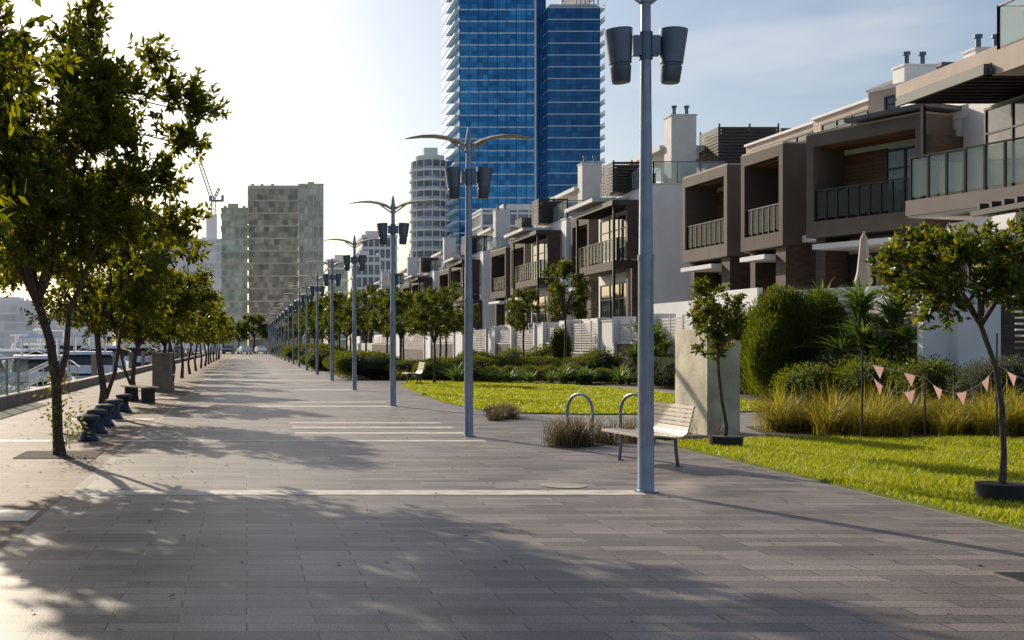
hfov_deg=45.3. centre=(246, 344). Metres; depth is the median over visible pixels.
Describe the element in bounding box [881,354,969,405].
rounded shrub
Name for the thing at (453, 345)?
return pier
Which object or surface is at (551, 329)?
fence slats
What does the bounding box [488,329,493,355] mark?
wall
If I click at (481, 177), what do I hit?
street lamp
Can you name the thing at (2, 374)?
motor yacht
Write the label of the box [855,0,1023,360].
townhouse
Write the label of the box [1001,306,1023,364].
garden gate
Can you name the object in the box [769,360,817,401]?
rounded shrub
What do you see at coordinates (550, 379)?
agave plant
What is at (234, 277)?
office block
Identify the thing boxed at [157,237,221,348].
hazy office block
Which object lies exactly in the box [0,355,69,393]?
marina gangway
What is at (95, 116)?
broadleaf tree
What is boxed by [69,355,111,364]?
cabin windows
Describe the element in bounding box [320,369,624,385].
garden bed soil
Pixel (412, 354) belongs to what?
wall
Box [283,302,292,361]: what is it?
street lamp
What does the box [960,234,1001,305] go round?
window panes
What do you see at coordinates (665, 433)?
park bench
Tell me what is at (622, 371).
agave plant
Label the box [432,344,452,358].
wall
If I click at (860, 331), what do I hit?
yucca plant
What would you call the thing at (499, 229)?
townhouse
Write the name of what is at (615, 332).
return pier
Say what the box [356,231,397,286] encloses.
apartment block
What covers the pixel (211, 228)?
tower crane
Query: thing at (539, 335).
wall
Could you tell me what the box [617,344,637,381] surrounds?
wall
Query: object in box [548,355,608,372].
hedge shrub
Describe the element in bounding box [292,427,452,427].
pale paving band
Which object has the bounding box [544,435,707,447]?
garden bed soil
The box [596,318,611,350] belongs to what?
return pier
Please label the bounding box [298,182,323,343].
glass office tower
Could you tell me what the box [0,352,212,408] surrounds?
quay kerb
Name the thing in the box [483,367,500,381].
agave plant
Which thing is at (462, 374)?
agave plant
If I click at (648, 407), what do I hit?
service door
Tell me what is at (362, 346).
townhouse
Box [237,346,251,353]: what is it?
parked car
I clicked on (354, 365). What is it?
service door
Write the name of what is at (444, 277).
townhouse
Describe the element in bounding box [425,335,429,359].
wall
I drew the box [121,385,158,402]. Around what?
backless bench
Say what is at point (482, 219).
apartment block
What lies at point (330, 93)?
sky
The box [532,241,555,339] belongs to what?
window frames
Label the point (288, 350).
hedge shrub
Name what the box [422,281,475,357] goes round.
street tree
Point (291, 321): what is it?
street tree
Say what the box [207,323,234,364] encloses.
broadleaf tree
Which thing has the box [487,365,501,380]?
rounded shrub
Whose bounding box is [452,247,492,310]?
townhouse
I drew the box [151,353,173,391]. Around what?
weathered service box
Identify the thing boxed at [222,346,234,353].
parked car
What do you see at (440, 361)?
hedge shrub
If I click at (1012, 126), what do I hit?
window frames
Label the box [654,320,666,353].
climbing vine
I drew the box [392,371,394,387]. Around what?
service door
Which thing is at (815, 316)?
conifer shrub
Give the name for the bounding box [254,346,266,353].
parked car
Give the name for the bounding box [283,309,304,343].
street tree
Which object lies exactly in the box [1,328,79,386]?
motor yacht
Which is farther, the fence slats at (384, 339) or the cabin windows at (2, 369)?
the fence slats at (384, 339)
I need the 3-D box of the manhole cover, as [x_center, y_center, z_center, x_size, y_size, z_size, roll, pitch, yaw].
[3.700,1.644,13.750,0.540,0.008,0.540,0,0,0]
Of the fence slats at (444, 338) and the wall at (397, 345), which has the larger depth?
the wall at (397, 345)
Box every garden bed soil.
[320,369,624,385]
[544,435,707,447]
[593,381,909,410]
[746,425,1023,438]
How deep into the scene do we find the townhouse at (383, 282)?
184.70 m
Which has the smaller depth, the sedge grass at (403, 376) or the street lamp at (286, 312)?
the sedge grass at (403, 376)
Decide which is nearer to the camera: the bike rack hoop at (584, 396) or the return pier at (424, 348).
the bike rack hoop at (584, 396)
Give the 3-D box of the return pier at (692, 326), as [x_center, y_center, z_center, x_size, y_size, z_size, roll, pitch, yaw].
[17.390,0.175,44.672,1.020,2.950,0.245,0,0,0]
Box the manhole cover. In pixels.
[539,482,586,488]
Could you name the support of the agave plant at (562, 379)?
on the garden bed soil at (556, 381)
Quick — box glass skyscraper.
[441,0,604,250]
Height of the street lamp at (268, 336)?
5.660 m
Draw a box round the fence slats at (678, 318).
[658,317,689,351]
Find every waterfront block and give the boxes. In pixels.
[0,297,45,348]
[47,315,113,345]
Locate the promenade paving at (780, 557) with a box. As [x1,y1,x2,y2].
[0,353,1023,639]
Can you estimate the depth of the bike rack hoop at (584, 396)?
20.24 m
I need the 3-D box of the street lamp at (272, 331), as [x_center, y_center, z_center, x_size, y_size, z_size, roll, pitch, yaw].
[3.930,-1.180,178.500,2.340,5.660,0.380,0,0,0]
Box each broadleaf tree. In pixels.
[0,0,82,239]
[0,0,232,454]
[0,157,204,403]
[81,262,221,399]
[111,267,222,352]
[144,275,224,377]
[173,322,216,373]
[175,316,230,367]
[179,301,226,377]
[184,315,227,370]
[202,309,234,365]
[202,325,233,361]
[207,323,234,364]
[209,314,234,362]
[211,331,236,359]
[215,324,236,360]
[219,330,237,358]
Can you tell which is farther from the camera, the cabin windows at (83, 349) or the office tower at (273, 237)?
the office tower at (273, 237)
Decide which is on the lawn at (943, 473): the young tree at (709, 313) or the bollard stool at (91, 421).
the young tree at (709, 313)
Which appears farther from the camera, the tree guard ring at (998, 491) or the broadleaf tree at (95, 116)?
the broadleaf tree at (95, 116)
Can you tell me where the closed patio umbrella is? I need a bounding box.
[854,231,872,292]
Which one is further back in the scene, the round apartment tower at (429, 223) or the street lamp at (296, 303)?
the round apartment tower at (429, 223)
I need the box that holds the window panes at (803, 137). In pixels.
[718,133,809,289]
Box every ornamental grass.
[477,399,524,420]
[740,370,1023,436]
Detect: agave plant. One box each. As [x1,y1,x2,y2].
[438,364,477,381]
[450,359,480,379]
[476,365,497,380]
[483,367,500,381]
[500,369,518,382]
[516,366,531,381]
[518,367,543,381]
[540,369,568,383]
[545,366,573,383]
[553,364,575,383]
[558,364,605,383]
[569,369,597,384]
[574,368,604,383]
[602,362,631,383]
[605,370,633,384]
[622,370,635,384]
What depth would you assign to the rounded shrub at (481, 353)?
78.95 m
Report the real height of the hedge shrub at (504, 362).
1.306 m
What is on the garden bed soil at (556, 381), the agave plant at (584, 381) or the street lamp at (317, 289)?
the agave plant at (584, 381)
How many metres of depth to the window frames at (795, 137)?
50.21 m
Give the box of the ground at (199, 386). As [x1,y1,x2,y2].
[4,345,351,558]
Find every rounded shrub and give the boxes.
[411,360,437,379]
[429,362,452,379]
[452,360,481,380]
[455,350,477,358]
[474,350,493,356]
[476,368,497,380]
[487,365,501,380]
[498,365,518,381]
[499,346,522,357]
[514,364,539,381]
[520,344,548,358]
[536,364,558,382]
[557,362,582,383]
[579,347,623,380]
[591,367,613,383]
[636,350,674,385]
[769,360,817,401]
[773,361,841,405]
[823,357,903,404]
[825,349,893,404]
[869,342,958,394]
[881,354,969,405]
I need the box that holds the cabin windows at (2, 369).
[0,360,4,372]
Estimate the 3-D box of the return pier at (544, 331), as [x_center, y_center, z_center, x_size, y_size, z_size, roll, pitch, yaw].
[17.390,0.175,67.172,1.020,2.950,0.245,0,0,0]
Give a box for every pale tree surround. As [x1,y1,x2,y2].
[0,510,39,520]
[71,418,154,419]
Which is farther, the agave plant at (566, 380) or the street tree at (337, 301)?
the street tree at (337, 301)
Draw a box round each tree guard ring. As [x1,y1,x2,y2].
[708,435,742,447]
[975,481,1023,502]
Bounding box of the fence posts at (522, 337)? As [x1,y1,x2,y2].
[515,327,530,347]
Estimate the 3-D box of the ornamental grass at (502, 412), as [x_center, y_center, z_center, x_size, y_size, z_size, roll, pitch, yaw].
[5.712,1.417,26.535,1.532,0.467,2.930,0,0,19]
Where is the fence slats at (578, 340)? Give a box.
[572,323,595,350]
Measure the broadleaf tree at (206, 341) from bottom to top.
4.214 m
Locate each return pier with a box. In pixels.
[399,333,406,356]
[423,331,428,359]
[430,331,438,357]
[453,333,454,357]
[462,328,474,352]
[485,326,493,351]
[494,326,506,355]
[510,326,521,350]
[533,323,541,350]
[542,322,558,347]
[566,320,581,351]
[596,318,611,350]
[612,317,635,379]
[654,314,675,353]
[690,312,695,328]
[839,300,852,320]
[917,294,949,365]
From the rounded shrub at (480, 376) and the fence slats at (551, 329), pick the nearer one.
the rounded shrub at (480, 376)
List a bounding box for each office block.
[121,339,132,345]
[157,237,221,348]
[220,204,248,350]
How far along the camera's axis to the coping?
52.91 m
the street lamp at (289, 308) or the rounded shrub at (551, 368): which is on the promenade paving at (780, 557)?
the street lamp at (289, 308)
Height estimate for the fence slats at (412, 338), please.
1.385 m
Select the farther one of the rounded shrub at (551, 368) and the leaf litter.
the rounded shrub at (551, 368)
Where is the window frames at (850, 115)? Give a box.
[821,108,867,130]
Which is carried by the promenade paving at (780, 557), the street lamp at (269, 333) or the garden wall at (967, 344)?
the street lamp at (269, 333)
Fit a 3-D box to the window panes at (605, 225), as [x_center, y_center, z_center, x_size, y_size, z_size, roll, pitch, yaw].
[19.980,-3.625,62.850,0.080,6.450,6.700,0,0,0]
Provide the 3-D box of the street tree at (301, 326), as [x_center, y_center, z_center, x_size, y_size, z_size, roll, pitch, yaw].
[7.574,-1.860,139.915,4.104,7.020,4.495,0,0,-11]
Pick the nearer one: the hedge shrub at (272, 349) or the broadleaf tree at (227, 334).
the broadleaf tree at (227, 334)
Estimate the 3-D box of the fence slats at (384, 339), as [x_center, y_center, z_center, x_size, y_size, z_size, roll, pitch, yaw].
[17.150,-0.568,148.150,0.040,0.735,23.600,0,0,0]
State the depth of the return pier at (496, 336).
80.05 m
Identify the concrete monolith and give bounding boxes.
[675,329,739,434]
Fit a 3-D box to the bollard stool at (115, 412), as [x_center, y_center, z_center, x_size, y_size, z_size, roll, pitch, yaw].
[-2.940,1.426,26.100,0.410,0.448,0.410,0,0,0]
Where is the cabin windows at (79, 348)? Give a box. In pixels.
[20,345,81,353]
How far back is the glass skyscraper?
330.00 m
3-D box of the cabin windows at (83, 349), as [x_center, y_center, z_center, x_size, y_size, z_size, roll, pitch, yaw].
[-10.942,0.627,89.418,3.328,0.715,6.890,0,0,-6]
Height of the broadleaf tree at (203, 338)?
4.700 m
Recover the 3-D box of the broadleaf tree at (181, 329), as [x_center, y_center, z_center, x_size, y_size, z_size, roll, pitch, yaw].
[-2.929,-0.569,35.293,4.476,4.470,4.208,0,0,0]
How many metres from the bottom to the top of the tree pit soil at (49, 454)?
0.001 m
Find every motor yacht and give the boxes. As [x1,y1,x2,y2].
[0,320,62,372]
[0,354,36,394]
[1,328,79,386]
[11,307,83,353]
[69,333,122,378]
[77,330,130,369]
[114,334,156,366]
[129,343,162,352]
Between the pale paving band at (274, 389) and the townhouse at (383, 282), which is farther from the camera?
the townhouse at (383, 282)
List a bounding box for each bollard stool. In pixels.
[77,414,99,440]
[86,409,107,433]
[95,404,114,426]
[105,399,123,418]
[116,394,131,411]
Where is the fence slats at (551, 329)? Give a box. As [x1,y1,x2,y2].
[548,328,562,340]
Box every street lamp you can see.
[263,322,271,353]
[263,323,270,353]
[266,319,273,355]
[271,313,283,357]
[271,317,275,355]
[273,315,279,356]
[276,306,291,360]
[278,309,283,358]
[281,298,305,363]
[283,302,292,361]
[286,292,309,366]
[289,284,318,369]
[296,273,324,373]
[307,259,350,380]
[323,235,378,389]
[349,196,436,405]
[405,127,532,436]
[604,0,687,492]
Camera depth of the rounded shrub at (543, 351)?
66.02 m
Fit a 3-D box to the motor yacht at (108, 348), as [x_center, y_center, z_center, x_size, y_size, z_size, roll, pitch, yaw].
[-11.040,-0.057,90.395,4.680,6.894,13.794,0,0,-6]
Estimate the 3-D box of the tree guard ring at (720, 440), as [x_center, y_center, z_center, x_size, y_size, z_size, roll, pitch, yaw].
[7.620,1.550,18.700,0.520,0.200,0.520,0,0,0]
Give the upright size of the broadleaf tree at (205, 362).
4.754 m
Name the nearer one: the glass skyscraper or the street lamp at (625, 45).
the street lamp at (625, 45)
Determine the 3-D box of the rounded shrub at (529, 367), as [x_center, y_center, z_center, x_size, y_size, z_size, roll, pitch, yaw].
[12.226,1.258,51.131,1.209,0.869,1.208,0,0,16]
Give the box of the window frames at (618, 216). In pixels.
[600,213,636,317]
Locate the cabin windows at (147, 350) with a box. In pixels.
[123,348,150,355]
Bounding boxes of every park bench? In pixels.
[403,362,424,382]
[601,401,694,466]
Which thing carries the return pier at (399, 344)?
on the garden bed soil at (743, 395)
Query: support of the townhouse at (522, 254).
on the ground at (199, 386)
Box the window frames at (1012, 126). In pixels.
[967,96,1023,302]
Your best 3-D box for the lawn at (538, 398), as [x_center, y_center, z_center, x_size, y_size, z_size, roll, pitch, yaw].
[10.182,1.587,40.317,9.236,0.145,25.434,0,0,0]
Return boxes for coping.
[617,342,635,343]
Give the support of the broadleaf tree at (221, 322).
on the quay paving at (46, 483)
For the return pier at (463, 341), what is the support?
on the garden bed soil at (743, 395)
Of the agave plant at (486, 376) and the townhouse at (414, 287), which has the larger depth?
the townhouse at (414, 287)
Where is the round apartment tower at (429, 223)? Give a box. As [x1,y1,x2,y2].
[409,148,448,267]
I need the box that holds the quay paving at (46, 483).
[0,353,235,549]
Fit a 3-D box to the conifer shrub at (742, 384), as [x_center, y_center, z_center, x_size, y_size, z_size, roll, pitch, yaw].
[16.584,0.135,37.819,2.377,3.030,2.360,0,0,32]
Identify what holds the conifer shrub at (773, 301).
on the garden bed soil at (743, 395)
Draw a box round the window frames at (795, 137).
[717,130,812,291]
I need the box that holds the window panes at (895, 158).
[888,148,914,212]
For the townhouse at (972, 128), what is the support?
on the ground at (199, 386)
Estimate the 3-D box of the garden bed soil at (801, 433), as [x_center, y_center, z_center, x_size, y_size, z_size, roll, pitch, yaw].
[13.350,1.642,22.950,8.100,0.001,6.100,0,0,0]
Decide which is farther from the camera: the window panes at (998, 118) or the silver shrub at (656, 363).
the silver shrub at (656, 363)
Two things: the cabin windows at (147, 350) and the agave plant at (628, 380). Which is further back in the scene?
the cabin windows at (147, 350)
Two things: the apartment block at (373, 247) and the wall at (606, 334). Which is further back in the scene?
the apartment block at (373, 247)
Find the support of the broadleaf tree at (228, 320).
on the quay paving at (46, 483)
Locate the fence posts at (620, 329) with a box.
[619,319,631,341]
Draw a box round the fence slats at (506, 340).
[499,330,509,341]
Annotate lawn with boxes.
[401,379,782,414]
[677,434,1023,530]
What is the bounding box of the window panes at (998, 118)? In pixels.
[987,99,1023,189]
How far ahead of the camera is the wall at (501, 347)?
78.25 m
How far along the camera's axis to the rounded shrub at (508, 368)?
51.75 m
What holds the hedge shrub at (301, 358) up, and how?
on the garden bed soil at (556, 381)
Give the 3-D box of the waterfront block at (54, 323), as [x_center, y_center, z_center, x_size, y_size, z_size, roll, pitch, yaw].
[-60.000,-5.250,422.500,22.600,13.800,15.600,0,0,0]
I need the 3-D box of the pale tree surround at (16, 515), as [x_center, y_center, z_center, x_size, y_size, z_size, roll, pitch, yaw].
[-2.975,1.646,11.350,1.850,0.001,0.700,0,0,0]
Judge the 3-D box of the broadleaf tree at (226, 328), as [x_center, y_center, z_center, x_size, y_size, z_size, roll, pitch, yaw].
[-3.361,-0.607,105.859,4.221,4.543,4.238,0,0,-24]
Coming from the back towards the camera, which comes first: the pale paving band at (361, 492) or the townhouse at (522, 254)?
the townhouse at (522, 254)
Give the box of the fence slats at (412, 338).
[402,334,422,347]
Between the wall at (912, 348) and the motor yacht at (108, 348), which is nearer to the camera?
the wall at (912, 348)
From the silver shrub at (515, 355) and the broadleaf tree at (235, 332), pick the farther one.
the broadleaf tree at (235, 332)
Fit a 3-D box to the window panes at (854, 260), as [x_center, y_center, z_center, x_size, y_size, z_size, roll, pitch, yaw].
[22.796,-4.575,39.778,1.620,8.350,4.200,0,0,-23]
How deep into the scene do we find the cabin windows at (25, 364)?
56.69 m
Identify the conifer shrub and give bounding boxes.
[740,284,808,399]
[740,311,766,395]
[744,310,804,401]
[794,286,851,399]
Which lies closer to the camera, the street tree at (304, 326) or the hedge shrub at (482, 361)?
the hedge shrub at (482, 361)
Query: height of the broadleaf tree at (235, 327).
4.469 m
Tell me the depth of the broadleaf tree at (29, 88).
9.85 m
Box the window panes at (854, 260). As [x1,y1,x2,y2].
[851,97,903,286]
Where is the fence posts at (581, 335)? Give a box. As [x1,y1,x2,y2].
[571,321,591,351]
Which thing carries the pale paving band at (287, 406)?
on the promenade paving at (780, 557)
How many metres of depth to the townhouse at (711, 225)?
51.62 m
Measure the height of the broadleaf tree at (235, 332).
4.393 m
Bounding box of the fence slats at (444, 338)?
[436,334,452,342]
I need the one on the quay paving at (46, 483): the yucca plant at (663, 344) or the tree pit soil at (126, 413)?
the tree pit soil at (126, 413)
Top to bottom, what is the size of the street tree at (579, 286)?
5.928 m
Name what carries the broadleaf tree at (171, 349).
on the quay paving at (46, 483)
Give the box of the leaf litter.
[3,408,984,629]
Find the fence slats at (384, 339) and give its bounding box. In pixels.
[373,337,389,342]
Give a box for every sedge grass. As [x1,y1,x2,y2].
[396,362,557,380]
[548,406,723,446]
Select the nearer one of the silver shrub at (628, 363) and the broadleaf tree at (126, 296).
the broadleaf tree at (126, 296)
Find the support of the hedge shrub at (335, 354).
on the garden bed soil at (556, 381)
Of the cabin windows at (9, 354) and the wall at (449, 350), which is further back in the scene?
the wall at (449, 350)
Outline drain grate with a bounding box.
[994,572,1023,581]
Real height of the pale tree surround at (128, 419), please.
0.001 m
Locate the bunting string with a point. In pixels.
(911, 377)
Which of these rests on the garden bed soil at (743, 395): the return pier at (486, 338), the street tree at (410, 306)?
the return pier at (486, 338)
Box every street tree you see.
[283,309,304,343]
[285,305,305,344]
[292,302,310,343]
[294,300,325,342]
[300,294,329,342]
[309,296,343,332]
[319,290,358,349]
[323,287,368,351]
[341,284,389,350]
[363,288,410,352]
[376,285,427,359]
[387,298,415,359]
[404,285,463,382]
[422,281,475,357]
[424,290,459,356]
[458,303,481,334]
[504,285,541,356]
[540,256,591,357]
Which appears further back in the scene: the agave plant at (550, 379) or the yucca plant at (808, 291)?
the agave plant at (550, 379)
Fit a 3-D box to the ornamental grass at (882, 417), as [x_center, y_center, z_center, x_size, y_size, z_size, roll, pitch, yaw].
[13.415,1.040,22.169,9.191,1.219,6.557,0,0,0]
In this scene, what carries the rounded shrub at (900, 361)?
on the garden bed soil at (743, 395)
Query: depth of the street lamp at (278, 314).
144.53 m
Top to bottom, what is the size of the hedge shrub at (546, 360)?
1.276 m
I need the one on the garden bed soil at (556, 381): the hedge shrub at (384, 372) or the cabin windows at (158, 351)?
the hedge shrub at (384, 372)
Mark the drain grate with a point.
(1019, 576)
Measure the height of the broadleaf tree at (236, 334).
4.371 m
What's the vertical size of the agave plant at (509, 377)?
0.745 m
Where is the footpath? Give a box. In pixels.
[396,380,1023,531]
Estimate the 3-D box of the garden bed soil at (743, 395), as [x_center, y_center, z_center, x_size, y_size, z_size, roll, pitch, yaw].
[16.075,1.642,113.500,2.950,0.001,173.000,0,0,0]
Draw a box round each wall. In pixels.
[372,344,389,353]
[396,335,398,356]
[402,349,422,360]
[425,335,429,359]
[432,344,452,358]
[455,332,461,356]
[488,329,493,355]
[497,344,509,354]
[536,326,541,350]
[601,321,611,353]
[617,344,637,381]
[889,343,916,406]
[950,288,1000,405]
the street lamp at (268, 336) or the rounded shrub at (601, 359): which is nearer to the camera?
the rounded shrub at (601, 359)
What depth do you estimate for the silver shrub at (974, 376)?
26.22 m
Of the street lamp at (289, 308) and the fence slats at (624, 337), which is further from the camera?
the street lamp at (289, 308)
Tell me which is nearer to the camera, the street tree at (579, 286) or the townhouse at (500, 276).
the street tree at (579, 286)
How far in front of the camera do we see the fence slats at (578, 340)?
59.81 m
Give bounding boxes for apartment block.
[324,255,348,347]
[350,251,380,342]
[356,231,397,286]
[472,204,535,241]
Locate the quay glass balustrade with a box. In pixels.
[0,357,29,394]
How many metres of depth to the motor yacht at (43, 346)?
97.03 m
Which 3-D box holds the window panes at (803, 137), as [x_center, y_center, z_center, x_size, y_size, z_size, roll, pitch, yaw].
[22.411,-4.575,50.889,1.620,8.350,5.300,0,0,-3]
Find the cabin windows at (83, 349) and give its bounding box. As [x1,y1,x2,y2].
[81,348,124,357]
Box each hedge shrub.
[269,344,287,355]
[279,342,315,363]
[293,343,345,358]
[298,351,310,365]
[304,348,342,370]
[322,349,370,372]
[328,350,389,376]
[329,349,400,379]
[368,359,402,378]
[384,359,421,378]
[411,358,457,379]
[442,355,501,368]
[475,354,515,369]
[512,357,543,368]
[519,355,558,367]
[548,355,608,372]
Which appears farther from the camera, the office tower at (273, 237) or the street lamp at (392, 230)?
the office tower at (273, 237)
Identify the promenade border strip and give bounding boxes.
[0,353,236,561]
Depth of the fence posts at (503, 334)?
78.39 m
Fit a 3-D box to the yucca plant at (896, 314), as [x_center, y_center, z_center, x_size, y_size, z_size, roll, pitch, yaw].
[16.896,-0.006,30.977,3.795,3.382,4.361,0,0,16]
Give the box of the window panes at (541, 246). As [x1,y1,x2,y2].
[533,242,546,322]
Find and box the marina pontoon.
[63,348,191,381]
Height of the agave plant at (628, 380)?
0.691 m
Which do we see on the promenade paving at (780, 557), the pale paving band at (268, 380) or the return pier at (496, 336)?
the pale paving band at (268, 380)
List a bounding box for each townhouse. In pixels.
[357,268,406,349]
[361,298,385,349]
[367,273,421,350]
[373,254,441,343]
[384,261,442,343]
[404,233,464,346]
[411,267,442,341]
[416,236,492,348]
[441,204,544,342]
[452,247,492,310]
[475,247,512,349]
[479,216,570,349]
[500,155,655,350]
[532,168,663,350]
[559,105,790,351]
[632,121,812,341]
[695,51,953,309]
[776,81,968,299]
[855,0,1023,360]
[896,34,1004,220]
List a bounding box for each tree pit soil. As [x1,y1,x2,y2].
[13,451,103,457]
[81,412,134,414]
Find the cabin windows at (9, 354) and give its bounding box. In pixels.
[0,352,62,360]
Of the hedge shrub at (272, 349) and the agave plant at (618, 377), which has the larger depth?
the hedge shrub at (272, 349)
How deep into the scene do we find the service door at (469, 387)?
21.11 m
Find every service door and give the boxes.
[353,364,355,375]
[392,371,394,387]
[467,385,471,408]
[644,403,652,445]
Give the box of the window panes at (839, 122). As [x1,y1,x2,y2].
[823,111,865,129]
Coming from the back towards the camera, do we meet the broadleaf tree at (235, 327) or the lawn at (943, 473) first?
the broadleaf tree at (235, 327)
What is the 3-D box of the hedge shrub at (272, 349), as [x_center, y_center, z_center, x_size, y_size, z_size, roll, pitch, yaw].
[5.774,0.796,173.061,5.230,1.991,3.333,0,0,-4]
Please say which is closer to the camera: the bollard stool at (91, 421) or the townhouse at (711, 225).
the bollard stool at (91, 421)
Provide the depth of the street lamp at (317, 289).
65.44 m
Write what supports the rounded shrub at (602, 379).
on the garden bed soil at (556, 381)
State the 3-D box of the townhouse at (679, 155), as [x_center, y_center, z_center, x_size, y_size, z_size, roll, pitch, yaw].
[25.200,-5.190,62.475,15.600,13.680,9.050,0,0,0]
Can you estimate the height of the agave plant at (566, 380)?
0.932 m
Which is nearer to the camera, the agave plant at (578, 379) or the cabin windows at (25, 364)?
the agave plant at (578, 379)
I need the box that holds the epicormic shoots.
[24,366,96,450]
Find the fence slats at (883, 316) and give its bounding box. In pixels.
[847,308,916,336]
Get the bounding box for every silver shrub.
[507,353,525,358]
[618,358,637,381]
[633,356,674,387]
[654,356,674,388]
[811,341,888,404]
[945,354,1023,403]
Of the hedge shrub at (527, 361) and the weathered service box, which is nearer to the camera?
the weathered service box
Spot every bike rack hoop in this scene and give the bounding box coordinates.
[566,393,593,433]
[619,393,637,438]
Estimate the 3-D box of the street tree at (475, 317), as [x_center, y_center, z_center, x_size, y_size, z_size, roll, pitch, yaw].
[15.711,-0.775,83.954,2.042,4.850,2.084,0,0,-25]
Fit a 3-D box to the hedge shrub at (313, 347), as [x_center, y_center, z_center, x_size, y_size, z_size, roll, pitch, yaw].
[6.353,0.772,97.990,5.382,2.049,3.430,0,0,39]
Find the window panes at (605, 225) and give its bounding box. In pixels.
[601,215,631,317]
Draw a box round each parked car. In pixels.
[192,346,201,353]
[204,346,215,353]
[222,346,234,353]
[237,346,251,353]
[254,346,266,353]
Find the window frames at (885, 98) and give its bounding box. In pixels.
[848,94,914,286]
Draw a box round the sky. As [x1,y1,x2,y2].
[0,0,1023,344]
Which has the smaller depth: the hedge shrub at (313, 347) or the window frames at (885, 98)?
the window frames at (885, 98)
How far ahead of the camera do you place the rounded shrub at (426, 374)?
52.91 m
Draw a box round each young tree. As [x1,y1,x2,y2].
[684,275,749,435]
[864,208,1023,483]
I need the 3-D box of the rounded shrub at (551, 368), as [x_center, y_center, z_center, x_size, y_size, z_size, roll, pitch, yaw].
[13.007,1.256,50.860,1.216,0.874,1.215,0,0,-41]
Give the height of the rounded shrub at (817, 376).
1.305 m
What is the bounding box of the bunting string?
[861,333,1023,437]
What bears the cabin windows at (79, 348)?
in the motor yacht at (43, 346)
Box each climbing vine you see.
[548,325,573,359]
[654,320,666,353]
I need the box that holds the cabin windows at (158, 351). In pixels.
[150,347,160,352]
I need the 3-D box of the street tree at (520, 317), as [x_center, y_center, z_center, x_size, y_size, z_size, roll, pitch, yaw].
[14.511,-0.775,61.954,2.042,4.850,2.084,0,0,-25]
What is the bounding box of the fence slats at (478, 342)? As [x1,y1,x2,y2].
[473,330,484,348]
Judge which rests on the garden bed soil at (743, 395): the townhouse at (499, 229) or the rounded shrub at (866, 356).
the rounded shrub at (866, 356)
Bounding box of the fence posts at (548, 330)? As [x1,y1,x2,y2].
[547,324,562,341]
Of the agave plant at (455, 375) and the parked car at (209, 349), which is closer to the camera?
the agave plant at (455, 375)
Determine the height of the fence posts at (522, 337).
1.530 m
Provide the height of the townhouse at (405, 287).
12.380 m
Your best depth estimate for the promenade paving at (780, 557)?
9.66 m
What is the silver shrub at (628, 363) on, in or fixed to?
on the garden bed soil at (743, 395)
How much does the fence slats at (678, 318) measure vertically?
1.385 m
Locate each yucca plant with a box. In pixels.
[616,320,665,364]
[633,324,674,385]
[778,276,889,354]
[783,277,851,332]
[808,288,939,364]
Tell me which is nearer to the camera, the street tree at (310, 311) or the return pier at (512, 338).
the return pier at (512, 338)
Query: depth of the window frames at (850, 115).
45.67 m
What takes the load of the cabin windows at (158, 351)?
in the motor yacht at (158, 350)
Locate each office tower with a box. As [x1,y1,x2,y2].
[248,184,298,350]
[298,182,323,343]
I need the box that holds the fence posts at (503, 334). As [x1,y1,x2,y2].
[498,327,509,342]
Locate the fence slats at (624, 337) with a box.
[620,324,637,339]
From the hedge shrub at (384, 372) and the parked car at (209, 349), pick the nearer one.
the hedge shrub at (384, 372)
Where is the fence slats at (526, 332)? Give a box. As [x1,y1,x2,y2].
[515,327,532,349]
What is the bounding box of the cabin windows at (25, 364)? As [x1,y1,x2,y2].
[11,359,69,371]
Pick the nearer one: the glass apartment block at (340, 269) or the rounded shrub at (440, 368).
the rounded shrub at (440, 368)
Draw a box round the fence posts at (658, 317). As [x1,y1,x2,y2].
[657,315,684,352]
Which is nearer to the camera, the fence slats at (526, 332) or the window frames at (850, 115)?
the window frames at (850, 115)
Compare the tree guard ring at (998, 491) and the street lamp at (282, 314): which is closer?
the tree guard ring at (998, 491)
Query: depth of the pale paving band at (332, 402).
33.53 m
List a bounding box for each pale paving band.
[0,440,487,441]
[83,490,646,494]
[179,406,396,406]
[198,389,350,389]
[208,380,328,380]
[278,402,386,402]
[289,422,439,422]
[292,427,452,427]
[295,432,463,433]
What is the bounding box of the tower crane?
[198,163,223,238]

